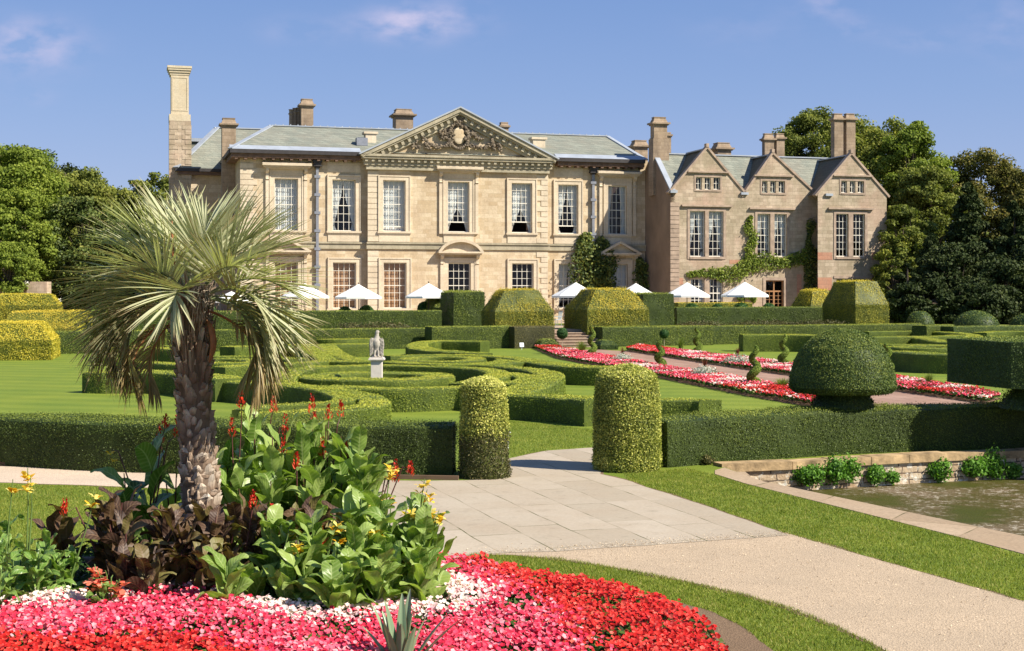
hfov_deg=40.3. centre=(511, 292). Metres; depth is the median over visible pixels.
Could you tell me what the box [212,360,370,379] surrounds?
knot hedge
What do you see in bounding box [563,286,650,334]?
yew block
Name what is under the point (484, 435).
leaf column
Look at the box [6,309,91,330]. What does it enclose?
golden block
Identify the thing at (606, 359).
pink bedding flowers
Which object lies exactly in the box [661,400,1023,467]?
clipped hedge
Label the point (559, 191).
window
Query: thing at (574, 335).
stone steps
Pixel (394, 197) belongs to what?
window
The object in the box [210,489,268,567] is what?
canna plant
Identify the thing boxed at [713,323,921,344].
long hedge
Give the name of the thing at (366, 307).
box ball
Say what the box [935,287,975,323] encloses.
conifer tree
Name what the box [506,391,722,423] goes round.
knot hedge
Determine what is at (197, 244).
palm tree
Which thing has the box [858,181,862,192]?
window
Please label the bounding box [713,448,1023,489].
pond wall
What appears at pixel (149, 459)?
canna plant
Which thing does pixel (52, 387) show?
lawn
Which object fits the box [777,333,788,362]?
spiral topiary
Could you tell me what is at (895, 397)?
garden path
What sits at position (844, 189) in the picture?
window
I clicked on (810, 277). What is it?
climbing plant
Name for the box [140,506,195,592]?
canna plant
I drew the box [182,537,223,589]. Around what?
canna plant
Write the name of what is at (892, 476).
wall plant
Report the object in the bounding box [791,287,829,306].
yew block
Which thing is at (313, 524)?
canna plant
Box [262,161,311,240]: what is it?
window
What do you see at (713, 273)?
climbing plant
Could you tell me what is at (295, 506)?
canna plant
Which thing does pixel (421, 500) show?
canna plant
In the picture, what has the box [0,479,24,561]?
canna plant
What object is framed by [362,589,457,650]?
agave
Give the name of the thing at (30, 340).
golden block
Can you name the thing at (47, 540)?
canna plant
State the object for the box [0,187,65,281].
broadleaf tree
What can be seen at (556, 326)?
terrace
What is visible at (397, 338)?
long hedge
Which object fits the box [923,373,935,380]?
grass tuft
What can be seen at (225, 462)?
canna plant
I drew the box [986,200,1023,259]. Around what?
conifer tree
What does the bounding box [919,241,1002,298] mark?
broadleaf tree
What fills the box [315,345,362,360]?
knot hedge
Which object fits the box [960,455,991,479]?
wall plant
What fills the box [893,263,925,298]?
broadleaf tree
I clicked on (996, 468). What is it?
wall plant
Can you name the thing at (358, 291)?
parasol
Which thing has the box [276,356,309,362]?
knot hedge
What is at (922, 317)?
clipped dome
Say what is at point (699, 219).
window
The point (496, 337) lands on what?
long hedge
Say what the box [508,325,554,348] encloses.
long hedge
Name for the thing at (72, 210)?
tree
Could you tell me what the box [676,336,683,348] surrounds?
grass tuft
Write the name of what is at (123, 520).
canna plant
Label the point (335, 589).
canna plant
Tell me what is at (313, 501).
canna plant
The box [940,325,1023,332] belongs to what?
long hedge
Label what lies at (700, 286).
window
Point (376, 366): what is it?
pedestal
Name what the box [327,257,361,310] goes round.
window
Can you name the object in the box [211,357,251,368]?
knot hedge
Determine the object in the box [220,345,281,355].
knot hedge
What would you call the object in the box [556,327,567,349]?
standard tree
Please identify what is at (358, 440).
canna plant
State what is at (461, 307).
yew block
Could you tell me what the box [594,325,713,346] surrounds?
long hedge
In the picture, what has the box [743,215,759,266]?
climbing plant
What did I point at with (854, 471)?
wall plant
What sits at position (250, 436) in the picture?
canna plant
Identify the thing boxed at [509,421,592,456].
lawn grass
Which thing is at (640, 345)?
red bedding flowers
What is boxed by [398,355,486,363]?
knot hedge
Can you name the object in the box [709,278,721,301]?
window
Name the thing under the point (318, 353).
knot hedge
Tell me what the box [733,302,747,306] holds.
box ball
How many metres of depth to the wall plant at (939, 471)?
28.02 m
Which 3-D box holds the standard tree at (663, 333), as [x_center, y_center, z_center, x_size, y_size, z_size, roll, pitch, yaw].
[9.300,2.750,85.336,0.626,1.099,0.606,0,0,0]
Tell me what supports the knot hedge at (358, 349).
on the lawn at (52, 387)
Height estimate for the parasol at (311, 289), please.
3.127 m
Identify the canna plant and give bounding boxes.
[0,468,76,588]
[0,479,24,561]
[0,551,32,605]
[10,544,63,600]
[21,504,94,581]
[33,492,99,594]
[60,486,142,568]
[75,489,124,581]
[79,497,154,580]
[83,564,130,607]
[90,467,157,540]
[92,484,142,545]
[103,413,177,541]
[105,539,151,589]
[125,543,190,599]
[136,504,193,562]
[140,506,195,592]
[148,504,244,580]
[149,423,181,507]
[162,521,196,590]
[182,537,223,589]
[185,503,241,558]
[189,499,243,554]
[191,542,248,604]
[196,546,314,606]
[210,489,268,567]
[215,437,241,484]
[216,391,266,499]
[219,452,263,548]
[224,489,267,594]
[232,395,298,513]
[240,503,303,596]
[250,428,322,519]
[250,449,340,527]
[253,500,295,568]
[262,519,329,622]
[278,393,334,506]
[282,540,303,579]
[283,494,332,554]
[287,505,345,584]
[290,495,325,543]
[293,399,363,503]
[301,546,376,632]
[321,500,342,554]
[322,460,394,521]
[323,424,375,492]
[328,465,400,546]
[330,484,374,554]
[331,540,402,627]
[333,447,414,525]
[334,517,397,622]
[344,501,415,584]
[364,534,411,611]
[384,504,458,579]
[390,544,448,622]
[406,479,456,601]
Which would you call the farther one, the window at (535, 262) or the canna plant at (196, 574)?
the window at (535, 262)
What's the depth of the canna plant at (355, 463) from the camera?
15.95 m
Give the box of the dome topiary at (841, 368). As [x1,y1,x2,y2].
[788,327,897,411]
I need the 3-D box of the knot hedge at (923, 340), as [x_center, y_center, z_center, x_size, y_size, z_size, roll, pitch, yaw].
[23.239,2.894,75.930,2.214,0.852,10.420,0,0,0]
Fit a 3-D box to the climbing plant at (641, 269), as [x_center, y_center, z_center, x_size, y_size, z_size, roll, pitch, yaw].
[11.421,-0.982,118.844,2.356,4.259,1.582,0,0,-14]
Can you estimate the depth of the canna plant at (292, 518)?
14.67 m
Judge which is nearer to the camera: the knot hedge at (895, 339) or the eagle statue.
the eagle statue
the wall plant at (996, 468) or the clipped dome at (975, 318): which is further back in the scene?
the clipped dome at (975, 318)
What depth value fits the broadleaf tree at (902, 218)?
116.96 m
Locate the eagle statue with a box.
[369,330,383,356]
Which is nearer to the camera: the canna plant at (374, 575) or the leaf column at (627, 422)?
the canna plant at (374, 575)
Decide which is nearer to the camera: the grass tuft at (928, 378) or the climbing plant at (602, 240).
the grass tuft at (928, 378)
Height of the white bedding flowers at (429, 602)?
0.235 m
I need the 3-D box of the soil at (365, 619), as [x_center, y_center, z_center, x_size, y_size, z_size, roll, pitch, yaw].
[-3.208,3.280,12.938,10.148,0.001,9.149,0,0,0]
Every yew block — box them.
[423,298,440,309]
[439,289,485,325]
[480,286,555,325]
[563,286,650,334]
[633,292,675,325]
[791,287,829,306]
[820,278,889,323]
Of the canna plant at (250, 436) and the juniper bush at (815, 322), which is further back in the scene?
the juniper bush at (815, 322)
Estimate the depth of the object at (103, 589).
13.69 m
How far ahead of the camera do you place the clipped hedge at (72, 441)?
25.70 m
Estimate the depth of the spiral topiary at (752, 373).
48.42 m
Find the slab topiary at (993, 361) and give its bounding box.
[945,334,1023,410]
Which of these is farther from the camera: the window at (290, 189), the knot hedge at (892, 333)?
the window at (290, 189)
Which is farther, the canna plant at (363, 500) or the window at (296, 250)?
the window at (296, 250)
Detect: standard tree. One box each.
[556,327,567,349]
[659,329,668,338]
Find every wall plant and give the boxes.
[791,463,830,487]
[822,454,851,485]
[840,452,865,482]
[865,463,886,486]
[885,468,900,484]
[926,456,953,482]
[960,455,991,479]
[980,443,1009,479]
[1004,462,1022,479]
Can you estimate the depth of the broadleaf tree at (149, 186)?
134.12 m
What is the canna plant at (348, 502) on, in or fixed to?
on the soil at (365, 619)
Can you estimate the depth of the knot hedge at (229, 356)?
58.74 m
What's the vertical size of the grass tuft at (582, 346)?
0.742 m
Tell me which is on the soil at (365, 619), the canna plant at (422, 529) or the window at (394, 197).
the canna plant at (422, 529)
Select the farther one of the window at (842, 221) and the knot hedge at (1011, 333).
the window at (842, 221)
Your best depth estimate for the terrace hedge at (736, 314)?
98.88 m
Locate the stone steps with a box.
[555,329,597,346]
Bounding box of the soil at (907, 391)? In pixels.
[627,350,1000,402]
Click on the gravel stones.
(489, 550)
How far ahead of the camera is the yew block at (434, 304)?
98.36 m
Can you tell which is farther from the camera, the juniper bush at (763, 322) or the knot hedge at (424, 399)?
the juniper bush at (763, 322)
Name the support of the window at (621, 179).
in the country house
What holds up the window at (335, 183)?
in the country house
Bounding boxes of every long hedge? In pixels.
[55,327,424,353]
[425,325,510,348]
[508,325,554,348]
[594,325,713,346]
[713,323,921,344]
[911,324,954,335]
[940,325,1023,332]
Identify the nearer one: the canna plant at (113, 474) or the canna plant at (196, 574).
the canna plant at (196, 574)
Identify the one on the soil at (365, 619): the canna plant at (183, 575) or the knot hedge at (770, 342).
the canna plant at (183, 575)
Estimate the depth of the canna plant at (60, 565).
14.37 m
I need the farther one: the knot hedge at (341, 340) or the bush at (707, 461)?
the knot hedge at (341, 340)
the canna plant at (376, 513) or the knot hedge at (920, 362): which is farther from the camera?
the knot hedge at (920, 362)
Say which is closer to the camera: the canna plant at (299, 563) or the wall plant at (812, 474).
the canna plant at (299, 563)
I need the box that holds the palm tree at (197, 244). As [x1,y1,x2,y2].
[46,178,332,532]
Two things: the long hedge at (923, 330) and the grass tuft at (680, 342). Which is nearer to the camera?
the grass tuft at (680, 342)
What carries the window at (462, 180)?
in the country house
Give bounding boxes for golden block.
[0,293,62,320]
[0,319,60,359]
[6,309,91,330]
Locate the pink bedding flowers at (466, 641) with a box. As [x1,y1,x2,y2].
[0,551,617,650]
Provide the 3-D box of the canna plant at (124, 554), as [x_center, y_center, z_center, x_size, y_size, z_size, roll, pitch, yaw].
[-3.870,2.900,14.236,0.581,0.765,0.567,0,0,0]
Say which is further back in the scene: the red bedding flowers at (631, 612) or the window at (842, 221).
the window at (842, 221)
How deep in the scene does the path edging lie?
24.67 m
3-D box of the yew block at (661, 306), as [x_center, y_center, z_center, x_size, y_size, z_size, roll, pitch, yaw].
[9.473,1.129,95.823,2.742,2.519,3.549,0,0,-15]
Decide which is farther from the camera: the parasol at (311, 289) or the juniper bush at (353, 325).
the parasol at (311, 289)
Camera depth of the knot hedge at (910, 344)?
69.14 m
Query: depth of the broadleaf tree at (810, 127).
148.23 m
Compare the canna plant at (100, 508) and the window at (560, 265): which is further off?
the window at (560, 265)
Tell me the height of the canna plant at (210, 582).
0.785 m
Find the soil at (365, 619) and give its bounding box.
[17,561,690,650]
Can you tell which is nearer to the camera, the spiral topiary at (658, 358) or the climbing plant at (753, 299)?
the spiral topiary at (658, 358)
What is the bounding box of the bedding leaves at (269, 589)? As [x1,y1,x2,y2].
[0,545,725,650]
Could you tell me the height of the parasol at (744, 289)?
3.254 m
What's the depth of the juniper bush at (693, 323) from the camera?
92.16 m
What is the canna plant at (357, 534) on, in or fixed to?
on the soil at (365, 619)
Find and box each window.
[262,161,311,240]
[265,238,310,310]
[326,162,361,241]
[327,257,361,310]
[377,170,411,241]
[378,258,412,310]
[436,166,483,241]
[437,239,483,291]
[506,173,537,242]
[507,258,538,289]
[553,168,582,243]
[553,259,583,310]
[596,170,641,243]
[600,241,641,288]
[690,211,703,256]
[691,278,703,302]
[705,177,709,189]
[709,211,722,256]
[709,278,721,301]
[758,214,768,256]
[762,181,766,191]
[775,214,785,256]
[836,214,846,256]
[841,181,845,192]
[850,181,854,192]
[853,214,863,256]
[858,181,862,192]
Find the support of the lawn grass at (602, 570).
on the lawn at (52, 387)
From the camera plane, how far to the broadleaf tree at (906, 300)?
103.01 m
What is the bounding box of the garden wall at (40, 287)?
[0,282,50,293]
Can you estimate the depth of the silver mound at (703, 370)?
53.32 m
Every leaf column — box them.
[455,375,512,479]
[591,362,663,472]
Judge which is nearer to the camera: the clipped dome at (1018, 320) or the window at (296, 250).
the clipped dome at (1018, 320)
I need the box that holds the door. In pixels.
[763,278,786,306]
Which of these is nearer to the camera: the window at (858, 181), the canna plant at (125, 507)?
the canna plant at (125, 507)
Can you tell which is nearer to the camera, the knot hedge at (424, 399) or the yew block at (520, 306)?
the knot hedge at (424, 399)
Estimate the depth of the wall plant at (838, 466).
27.12 m
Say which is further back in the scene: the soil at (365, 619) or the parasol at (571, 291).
the parasol at (571, 291)
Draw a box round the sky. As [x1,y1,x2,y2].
[0,0,1023,231]
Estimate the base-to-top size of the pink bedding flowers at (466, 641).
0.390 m
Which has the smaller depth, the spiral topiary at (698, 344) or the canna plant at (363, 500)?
the canna plant at (363, 500)
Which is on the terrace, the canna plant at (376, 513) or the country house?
the country house
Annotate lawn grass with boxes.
[0,483,181,548]
[466,552,885,650]
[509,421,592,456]
[624,467,1023,599]
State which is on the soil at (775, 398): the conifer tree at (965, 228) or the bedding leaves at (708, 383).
the bedding leaves at (708, 383)
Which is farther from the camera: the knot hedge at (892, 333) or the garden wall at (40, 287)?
the garden wall at (40, 287)
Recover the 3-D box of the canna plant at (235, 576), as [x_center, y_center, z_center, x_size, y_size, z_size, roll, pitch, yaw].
[-2.504,2.889,13.764,1.170,0.785,0.724,0,0,-10]
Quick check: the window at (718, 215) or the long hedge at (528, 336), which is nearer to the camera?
the long hedge at (528, 336)
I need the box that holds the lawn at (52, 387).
[0,299,1023,650]
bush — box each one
[331,322,367,327]
[359,319,424,327]
[677,319,724,325]
[700,455,714,464]
[721,319,800,324]
[790,319,848,324]
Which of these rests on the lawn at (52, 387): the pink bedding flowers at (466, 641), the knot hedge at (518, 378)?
the knot hedge at (518, 378)
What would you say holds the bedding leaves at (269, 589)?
on the soil at (365, 619)
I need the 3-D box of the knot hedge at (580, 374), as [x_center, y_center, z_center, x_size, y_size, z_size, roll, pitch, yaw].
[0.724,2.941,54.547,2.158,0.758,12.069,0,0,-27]
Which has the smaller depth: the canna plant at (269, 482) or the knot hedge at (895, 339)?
the canna plant at (269, 482)
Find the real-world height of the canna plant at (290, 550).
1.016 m
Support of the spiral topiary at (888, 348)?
on the lawn at (52, 387)
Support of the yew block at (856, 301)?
on the terrace lawn
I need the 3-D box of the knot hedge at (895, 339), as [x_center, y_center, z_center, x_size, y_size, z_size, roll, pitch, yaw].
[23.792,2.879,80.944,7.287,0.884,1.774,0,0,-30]
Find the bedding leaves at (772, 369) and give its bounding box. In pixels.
[626,344,1000,400]
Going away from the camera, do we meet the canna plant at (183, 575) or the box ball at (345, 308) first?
the canna plant at (183, 575)
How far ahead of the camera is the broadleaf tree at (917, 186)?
130.41 m
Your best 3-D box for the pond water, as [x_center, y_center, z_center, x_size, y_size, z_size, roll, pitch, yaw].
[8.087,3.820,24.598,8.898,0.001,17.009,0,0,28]
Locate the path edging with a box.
[0,462,458,479]
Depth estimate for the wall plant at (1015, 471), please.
28.58 m
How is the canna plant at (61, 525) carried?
on the soil at (365, 619)
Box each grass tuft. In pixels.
[575,340,587,349]
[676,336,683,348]
[772,377,788,385]
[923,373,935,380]
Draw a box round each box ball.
[339,306,350,309]
[359,305,372,310]
[417,301,426,309]
[685,303,697,306]
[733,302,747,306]
[763,303,774,306]
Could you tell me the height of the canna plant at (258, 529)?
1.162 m
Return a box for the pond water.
[807,478,1023,535]
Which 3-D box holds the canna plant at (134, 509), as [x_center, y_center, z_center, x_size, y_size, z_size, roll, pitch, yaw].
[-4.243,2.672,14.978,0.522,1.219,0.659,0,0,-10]
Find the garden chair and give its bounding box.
[554,311,562,325]
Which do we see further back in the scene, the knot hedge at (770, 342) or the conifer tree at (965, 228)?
the conifer tree at (965, 228)
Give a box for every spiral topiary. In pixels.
[586,325,597,352]
[654,340,666,364]
[693,327,702,350]
[746,345,761,381]
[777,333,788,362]
[883,343,894,366]
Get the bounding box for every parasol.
[215,290,248,302]
[281,281,328,309]
[335,282,381,309]
[405,281,441,309]
[552,280,585,297]
[628,281,649,292]
[669,281,709,296]
[721,280,768,302]
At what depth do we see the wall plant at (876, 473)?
27.46 m
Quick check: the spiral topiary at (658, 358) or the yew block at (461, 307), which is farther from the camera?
the yew block at (461, 307)
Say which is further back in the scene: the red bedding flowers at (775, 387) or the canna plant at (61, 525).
the red bedding flowers at (775, 387)
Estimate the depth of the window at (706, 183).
115.30 m
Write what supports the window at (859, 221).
in the country house
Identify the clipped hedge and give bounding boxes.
[0,411,458,474]
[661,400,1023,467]
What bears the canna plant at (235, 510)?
on the soil at (365, 619)
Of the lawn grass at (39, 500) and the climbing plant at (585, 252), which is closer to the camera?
the lawn grass at (39, 500)
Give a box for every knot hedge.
[82,369,241,401]
[102,346,174,365]
[117,361,175,370]
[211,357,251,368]
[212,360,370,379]
[215,355,252,357]
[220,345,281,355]
[222,374,392,421]
[275,364,370,384]
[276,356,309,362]
[277,342,371,356]
[292,346,336,360]
[299,370,454,387]
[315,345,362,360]
[316,337,369,343]
[319,384,509,411]
[383,353,511,363]
[383,360,524,366]
[383,364,510,385]
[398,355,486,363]
[405,340,492,354]
[450,362,565,394]
[454,354,608,385]
[492,372,541,386]
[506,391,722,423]
[566,396,593,426]
[739,333,816,351]
[862,330,982,337]
[873,334,964,343]
[881,343,946,346]
[885,344,946,352]
[886,350,946,373]
[911,336,946,344]
[972,330,1023,336]
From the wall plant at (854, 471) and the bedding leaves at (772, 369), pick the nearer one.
the wall plant at (854, 471)
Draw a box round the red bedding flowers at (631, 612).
[0,551,728,650]
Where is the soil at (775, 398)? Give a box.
[536,348,812,405]
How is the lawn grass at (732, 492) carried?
on the lawn at (52, 387)
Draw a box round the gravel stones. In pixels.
[460,529,1023,650]
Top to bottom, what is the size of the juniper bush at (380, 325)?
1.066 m
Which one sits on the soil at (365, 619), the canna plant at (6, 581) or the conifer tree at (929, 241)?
the canna plant at (6, 581)
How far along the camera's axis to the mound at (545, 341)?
82.61 m
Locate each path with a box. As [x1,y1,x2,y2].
[0,466,180,487]
[378,448,786,555]
[456,534,1023,650]
[586,350,977,404]
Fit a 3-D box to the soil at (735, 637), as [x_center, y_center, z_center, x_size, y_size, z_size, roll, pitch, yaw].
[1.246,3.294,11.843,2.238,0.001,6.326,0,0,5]
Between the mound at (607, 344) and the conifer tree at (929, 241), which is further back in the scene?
the conifer tree at (929, 241)
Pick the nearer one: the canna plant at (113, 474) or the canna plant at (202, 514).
the canna plant at (202, 514)
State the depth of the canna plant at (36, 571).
13.98 m
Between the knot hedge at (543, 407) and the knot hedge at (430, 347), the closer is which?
the knot hedge at (543, 407)
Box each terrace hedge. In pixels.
[92,310,441,329]
[674,302,751,306]
[674,306,822,324]
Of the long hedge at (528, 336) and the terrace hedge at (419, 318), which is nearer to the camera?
the long hedge at (528, 336)
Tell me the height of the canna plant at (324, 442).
2.025 m
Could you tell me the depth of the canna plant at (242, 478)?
15.96 m
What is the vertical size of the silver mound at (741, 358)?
0.644 m
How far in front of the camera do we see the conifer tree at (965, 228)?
115.19 m
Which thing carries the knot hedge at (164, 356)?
on the lawn at (52, 387)
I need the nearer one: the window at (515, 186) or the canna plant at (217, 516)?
the canna plant at (217, 516)
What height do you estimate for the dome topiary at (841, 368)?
1.817 m
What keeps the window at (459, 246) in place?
in the country house
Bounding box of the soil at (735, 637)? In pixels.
[670,600,772,650]
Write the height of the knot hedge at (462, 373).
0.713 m
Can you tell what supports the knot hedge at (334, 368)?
on the lawn at (52, 387)
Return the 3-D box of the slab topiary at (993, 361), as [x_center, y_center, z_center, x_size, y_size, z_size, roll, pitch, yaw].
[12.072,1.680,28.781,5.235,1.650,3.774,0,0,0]
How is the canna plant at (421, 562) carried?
on the soil at (365, 619)
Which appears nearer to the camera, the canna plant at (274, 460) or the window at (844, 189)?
the canna plant at (274, 460)
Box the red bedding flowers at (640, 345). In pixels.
[626,343,995,396]
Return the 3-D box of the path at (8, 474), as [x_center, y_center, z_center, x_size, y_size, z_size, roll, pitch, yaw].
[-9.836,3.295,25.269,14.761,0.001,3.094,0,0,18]
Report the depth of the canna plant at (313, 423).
16.48 m
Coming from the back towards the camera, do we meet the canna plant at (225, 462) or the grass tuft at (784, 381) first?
the grass tuft at (784, 381)
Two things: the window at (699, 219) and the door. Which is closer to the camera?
the window at (699, 219)
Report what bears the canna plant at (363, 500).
on the soil at (365, 619)
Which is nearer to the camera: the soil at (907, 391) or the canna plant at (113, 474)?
the canna plant at (113, 474)
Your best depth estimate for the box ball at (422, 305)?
100.12 m
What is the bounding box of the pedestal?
[368,357,384,377]
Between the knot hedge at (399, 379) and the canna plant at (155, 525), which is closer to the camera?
the canna plant at (155, 525)
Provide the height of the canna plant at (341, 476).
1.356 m
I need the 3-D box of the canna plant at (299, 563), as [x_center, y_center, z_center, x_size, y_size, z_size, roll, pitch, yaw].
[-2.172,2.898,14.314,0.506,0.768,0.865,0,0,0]
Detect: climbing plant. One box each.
[567,232,615,287]
[593,236,620,287]
[632,257,649,290]
[685,245,817,284]
[737,297,757,302]
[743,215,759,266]
[803,218,817,289]
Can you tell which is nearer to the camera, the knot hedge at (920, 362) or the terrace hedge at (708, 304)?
the knot hedge at (920, 362)
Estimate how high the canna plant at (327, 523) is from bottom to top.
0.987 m
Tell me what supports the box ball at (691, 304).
on the terrace lawn
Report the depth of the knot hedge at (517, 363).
53.05 m
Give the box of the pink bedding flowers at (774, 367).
[638,348,1000,397]
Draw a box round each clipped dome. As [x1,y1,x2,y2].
[906,310,934,324]
[953,310,999,325]
[1010,313,1023,324]
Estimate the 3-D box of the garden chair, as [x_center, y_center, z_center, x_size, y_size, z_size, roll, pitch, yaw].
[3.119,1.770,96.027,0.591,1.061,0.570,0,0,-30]
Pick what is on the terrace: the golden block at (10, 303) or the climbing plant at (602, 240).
the golden block at (10, 303)
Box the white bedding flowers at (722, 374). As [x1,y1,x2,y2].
[543,347,798,396]
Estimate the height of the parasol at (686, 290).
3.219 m
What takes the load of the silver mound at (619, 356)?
on the soil at (775, 398)
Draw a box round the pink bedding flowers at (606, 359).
[544,348,810,400]
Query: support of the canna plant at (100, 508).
on the soil at (365, 619)
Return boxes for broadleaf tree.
[0,143,71,243]
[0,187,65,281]
[0,241,45,292]
[15,242,71,299]
[24,164,129,309]
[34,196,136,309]
[66,218,166,299]
[110,179,168,293]
[125,172,168,310]
[772,105,832,156]
[785,123,807,156]
[812,113,929,275]
[869,234,917,299]
[871,120,959,245]
[877,204,940,289]
[886,278,964,323]
[891,163,970,252]
[893,263,925,298]
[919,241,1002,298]
[928,147,1023,254]
[943,283,1023,323]
[963,259,1023,320]
[988,168,1023,251]
[996,244,1023,294]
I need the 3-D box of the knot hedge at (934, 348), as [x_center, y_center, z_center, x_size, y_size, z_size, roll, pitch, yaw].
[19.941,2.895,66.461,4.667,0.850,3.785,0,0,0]
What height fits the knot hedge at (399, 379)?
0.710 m
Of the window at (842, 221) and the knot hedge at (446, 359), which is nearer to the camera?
the knot hedge at (446, 359)
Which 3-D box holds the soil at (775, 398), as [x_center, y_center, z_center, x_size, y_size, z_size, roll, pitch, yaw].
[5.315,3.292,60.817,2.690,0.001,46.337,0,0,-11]
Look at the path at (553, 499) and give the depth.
21.03 m
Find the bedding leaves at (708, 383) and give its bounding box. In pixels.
[534,345,813,402]
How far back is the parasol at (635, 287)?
104.93 m
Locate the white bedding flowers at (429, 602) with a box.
[0,557,507,624]
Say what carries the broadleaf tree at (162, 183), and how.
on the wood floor
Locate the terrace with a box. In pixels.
[553,320,1003,328]
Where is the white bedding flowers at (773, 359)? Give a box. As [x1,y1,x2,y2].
[630,343,991,398]
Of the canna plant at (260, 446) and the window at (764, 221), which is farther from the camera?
the window at (764, 221)
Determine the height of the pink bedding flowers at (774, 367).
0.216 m
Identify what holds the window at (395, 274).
in the country house
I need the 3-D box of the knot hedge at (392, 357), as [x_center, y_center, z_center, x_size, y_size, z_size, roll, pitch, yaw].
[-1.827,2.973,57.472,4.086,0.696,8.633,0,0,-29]
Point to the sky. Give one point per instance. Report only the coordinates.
(87, 82)
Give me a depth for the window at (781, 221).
117.23 m
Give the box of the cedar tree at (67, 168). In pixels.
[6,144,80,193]
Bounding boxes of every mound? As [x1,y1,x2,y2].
[535,338,558,345]
[594,339,618,349]
[611,352,632,359]
[690,364,717,374]
[721,353,748,365]
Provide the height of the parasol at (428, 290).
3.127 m
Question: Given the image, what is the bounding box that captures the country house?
[167,65,889,319]
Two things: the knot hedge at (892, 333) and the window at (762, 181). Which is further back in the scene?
the window at (762, 181)
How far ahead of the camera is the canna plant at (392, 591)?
13.68 m
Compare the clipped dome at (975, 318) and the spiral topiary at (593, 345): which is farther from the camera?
the clipped dome at (975, 318)
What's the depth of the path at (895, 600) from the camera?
15.62 m
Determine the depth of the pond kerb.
20.46 m
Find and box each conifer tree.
[908,235,940,283]
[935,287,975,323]
[943,182,995,277]
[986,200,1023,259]
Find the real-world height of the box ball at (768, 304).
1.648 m
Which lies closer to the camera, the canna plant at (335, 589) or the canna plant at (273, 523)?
the canna plant at (335, 589)
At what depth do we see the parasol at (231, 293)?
107.42 m
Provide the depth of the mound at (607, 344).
81.19 m
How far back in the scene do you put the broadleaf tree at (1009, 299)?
101.88 m
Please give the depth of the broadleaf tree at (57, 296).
120.87 m
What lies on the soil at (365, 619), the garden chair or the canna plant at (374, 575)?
the canna plant at (374, 575)
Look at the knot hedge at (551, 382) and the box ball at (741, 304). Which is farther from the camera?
the box ball at (741, 304)
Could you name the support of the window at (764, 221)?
in the country house
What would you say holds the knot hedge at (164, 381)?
on the lawn at (52, 387)
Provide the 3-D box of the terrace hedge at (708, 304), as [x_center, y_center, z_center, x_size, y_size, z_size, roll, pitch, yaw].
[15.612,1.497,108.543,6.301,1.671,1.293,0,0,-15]
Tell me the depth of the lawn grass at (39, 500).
21.92 m
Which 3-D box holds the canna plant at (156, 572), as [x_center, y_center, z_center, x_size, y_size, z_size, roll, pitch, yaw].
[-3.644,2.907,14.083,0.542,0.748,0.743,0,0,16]
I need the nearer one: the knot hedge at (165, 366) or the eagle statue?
the eagle statue
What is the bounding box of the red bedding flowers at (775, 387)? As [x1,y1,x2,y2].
[535,344,815,398]
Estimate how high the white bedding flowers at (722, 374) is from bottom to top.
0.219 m
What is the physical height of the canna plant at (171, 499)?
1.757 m
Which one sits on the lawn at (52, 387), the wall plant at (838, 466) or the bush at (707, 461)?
the bush at (707, 461)
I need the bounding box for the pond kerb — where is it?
[715,467,1023,553]
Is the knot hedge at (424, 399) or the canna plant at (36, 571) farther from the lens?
the knot hedge at (424, 399)

